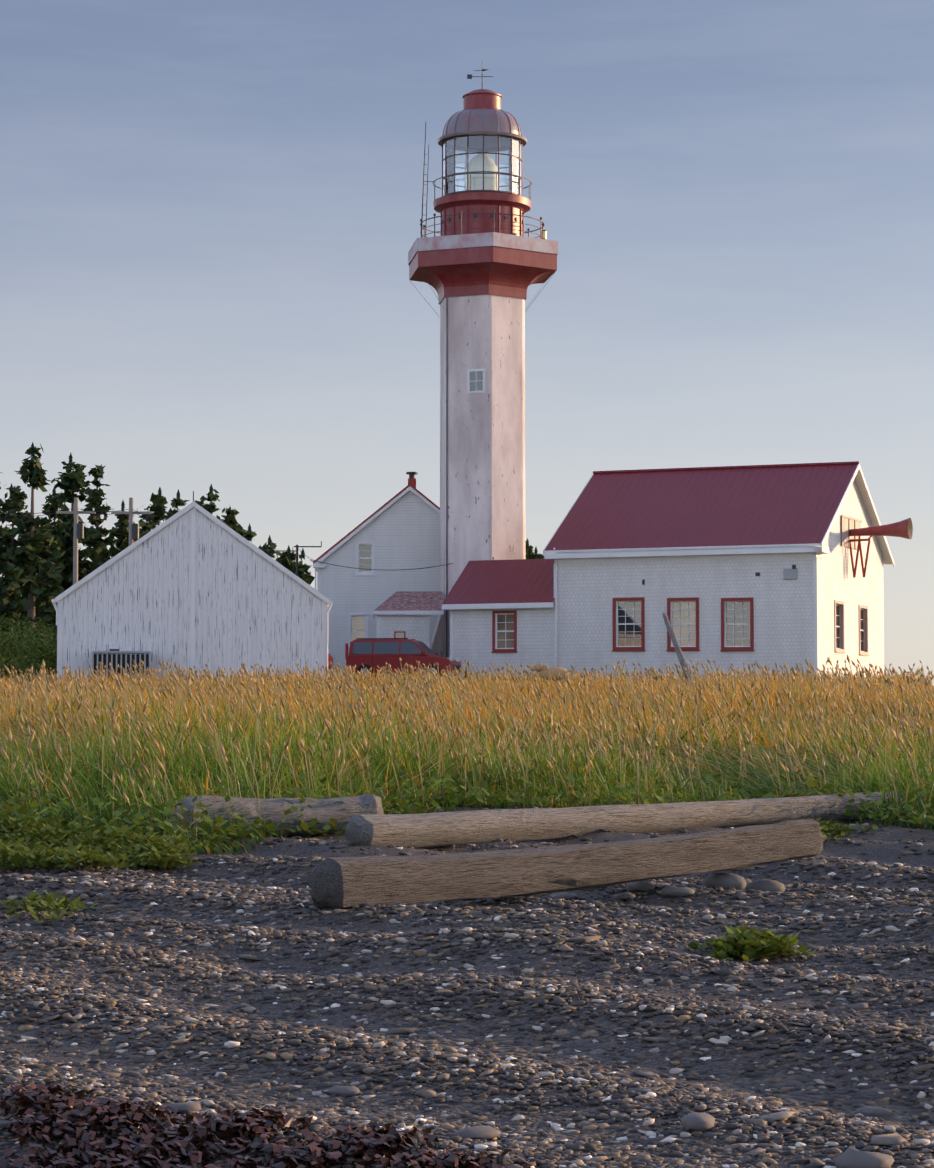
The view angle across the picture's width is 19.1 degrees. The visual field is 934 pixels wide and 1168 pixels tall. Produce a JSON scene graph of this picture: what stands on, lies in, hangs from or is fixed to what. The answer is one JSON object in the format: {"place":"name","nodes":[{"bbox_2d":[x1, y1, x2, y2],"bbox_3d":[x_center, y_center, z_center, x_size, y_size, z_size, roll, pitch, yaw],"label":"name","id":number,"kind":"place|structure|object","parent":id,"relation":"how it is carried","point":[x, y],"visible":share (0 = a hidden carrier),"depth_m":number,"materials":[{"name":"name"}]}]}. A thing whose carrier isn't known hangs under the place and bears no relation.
{"place":"outdoors","nodes":[
{"label":"outdoors","id":0,"kind":"place"},
{"bbox_2d":[328,654,333,676],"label":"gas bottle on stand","id":1,"kind":"object","parent":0,"point":[330,658],"visible":0.4,"depth_m":99.76,"materials":[{"name":"red metal"}]},
{"bbox_2d":[0,688,933,1167],"bbox_3d":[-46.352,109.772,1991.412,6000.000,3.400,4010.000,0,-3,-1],"label":"terrain","id":2,"kind":"structure","parent":0,"point":[884,852],"depth_m":9.84,"materials":[{"name":"soil"}]},
{"bbox_2d":[0,613,56,682],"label":"shrubs","id":3,"kind":"object","parent":2,"relation":"on","point":[25,647],"visible":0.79,"depth_m":97.85,"materials":[{"name":"green plant"}]},
{"bbox_2d":[51,491,332,683],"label":"boat shed","id":4,"kind":"object","parent":2,"relation":"on","point":[191,585],"visible":0.75,"depth_m":89.91,"materials":[{"name":"white wood"}]},
{"bbox_2d":[0,497,452,584],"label":"utility poles","id":5,"kind":"object","parent":2,"relation":"on","point":[79,531],"visible":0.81,"depth_m":127.12,"materials":[{"name":"beige wood"}]},
{"bbox_2d":[0,1082,537,1167],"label":"seaweed wrack","id":6,"kind":"object","parent":2,"relation":"on","point":[153,1146],"visible":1,"depth_m":7.00,"materials":[{"name":"brown plant"}]},
{"bbox_2d":[0,442,543,678],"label":"spruce","id":7,"kind":"object","parent":2,"relation":"on","point":[52,583],"depth_m":141.45,"materials":[{"name":"green plant"}]},
{"bbox_2d":[169,794,383,839],"bbox_3d":[-1.341,1.665,19.834,1.646,0.314,0.311,2,-4,-28],"label":"driftwood log","id":8,"kind":"object","parent":2,"relation":"on","point":[323,811],"visible":0.44,"depth_m":19.76,"materials":[{"name":"grey wood"}]},
{"bbox_2d":[310,472,439,674],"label":"keepers house","id":9,"kind":"structure","parent":2,"relation":"on","point":[390,539],"depth_m":115.13,"materials":[{"name":"grey wood"}]},
{"bbox_2d":[373,591,443,677],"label":"entry porch","id":10,"kind":"object","parent":2,"relation":"on","point":[403,614],"visible":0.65,"depth_m":109.03,"materials":[{"name":"white wood"}]},
{"bbox_2d":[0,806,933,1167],"bbox_3d":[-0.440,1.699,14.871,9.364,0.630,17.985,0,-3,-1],"label":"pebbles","id":11,"kind":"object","parent":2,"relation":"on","point":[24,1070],"visible":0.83,"depth_m":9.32,"materials":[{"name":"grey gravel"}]},
{"bbox_2d":[0,655,933,855],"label":"dune grass","id":12,"kind":"structure","parent":2,"relation":"on","point":[195,780],"depth_m":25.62,"materials":[{"name":"yellow plant"}]},
{"bbox_2d":[0,760,933,963],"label":"beach plants","id":13,"kind":"object","parent":2,"relation":"on","point":[52,843],"visible":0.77,"depth_m":18.89,"materials":[{"name":"green plant"}]},
{"bbox_2d":[408,64,557,657],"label":"lighthouse tower","id":14,"kind":"structure","parent":2,"relation":"on","point":[481,264],"depth_m":112.25,"materials":[{"name":"white concrete"}]},
{"bbox_2d":[166,770,893,1167],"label":"rocks","id":15,"kind":"object","parent":2,"relation":"on","point":[850,1156],"visible":0.69,"depth_m":7.17,"materials":[{"name":"grey stone"}]},
{"bbox_2d":[530,663,574,685],"bbox_3d":[1.949,2.320,63.005,1.031,1.043,0.300,0,-3,-1],"label":"dog","id":16,"kind":"object","parent":2,"relation":"on","point":[543,670],"visible":0.71,"depth_m":62.93,"materials":[{"name":"brown fur"}]},
{"bbox_2d":[307,819,826,908],"bbox_3d":[0.633,1.482,14.695,3.646,0.294,0.256,0,-2,-41],"label":"driftwood timber","id":17,"kind":"object","parent":2,"relation":"on","point":[341,882],"visible":0.98,"depth_m":14.41,"materials":[{"name":"brown wood"}]},
{"bbox_2d":[344,792,914,848],"bbox_3d":[2.538,1.820,22.014,0.262,0.287,9.603,-3,-4,44],"label":"driftwood log","id":18,"kind":"object","parent":2,"relation":"on","point":[429,830],"visible":0.81,"depth_m":20.08,"materials":[{"name":"wood"}]},
{"bbox_2d":[442,461,912,679],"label":"fog signal building","id":19,"kind":"structure","parent":2,"relation":"on","point":[725,567],"depth_m":104.75,"materials":[{"name":"white wood"}]},
{"bbox_2d":[663,612,695,690],"bbox_3d":[4.702,1.652,60.861,0.182,2.732,0.203,1,-43,-22],"label":"leaning pole","id":20,"kind":"object","parent":2,"relation":"on","point":[681,658],"visible":0.65,"depth_m":60.92,"materials":[{"name":"grey wood"}]},
{"bbox_2d":[662,872,784,896],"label":"rocks","id":21,"kind":"object","parent":2,"relation":"on","point":[725,880],"visible":0.54,"depth_m":15.32,"materials":[{"name":"grey stone"}]},
{"bbox_2d":[0,0,933,685],"label":"sky","id":22,"kind":"structure","parent":0,"point":[211,210],"materials":[{"name":"blue"}]},
{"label":"parking pad","id":23,"kind":"object","parent":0,"visible":0},
{"bbox_2d":[345,638,460,677],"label":"red hatchback car","id":24,"kind":"object","parent":23,"relation":"on","point":[368,653],"visible":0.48,"depth_m":104.23,"materials":[{"name":"red metal"}]}
]}

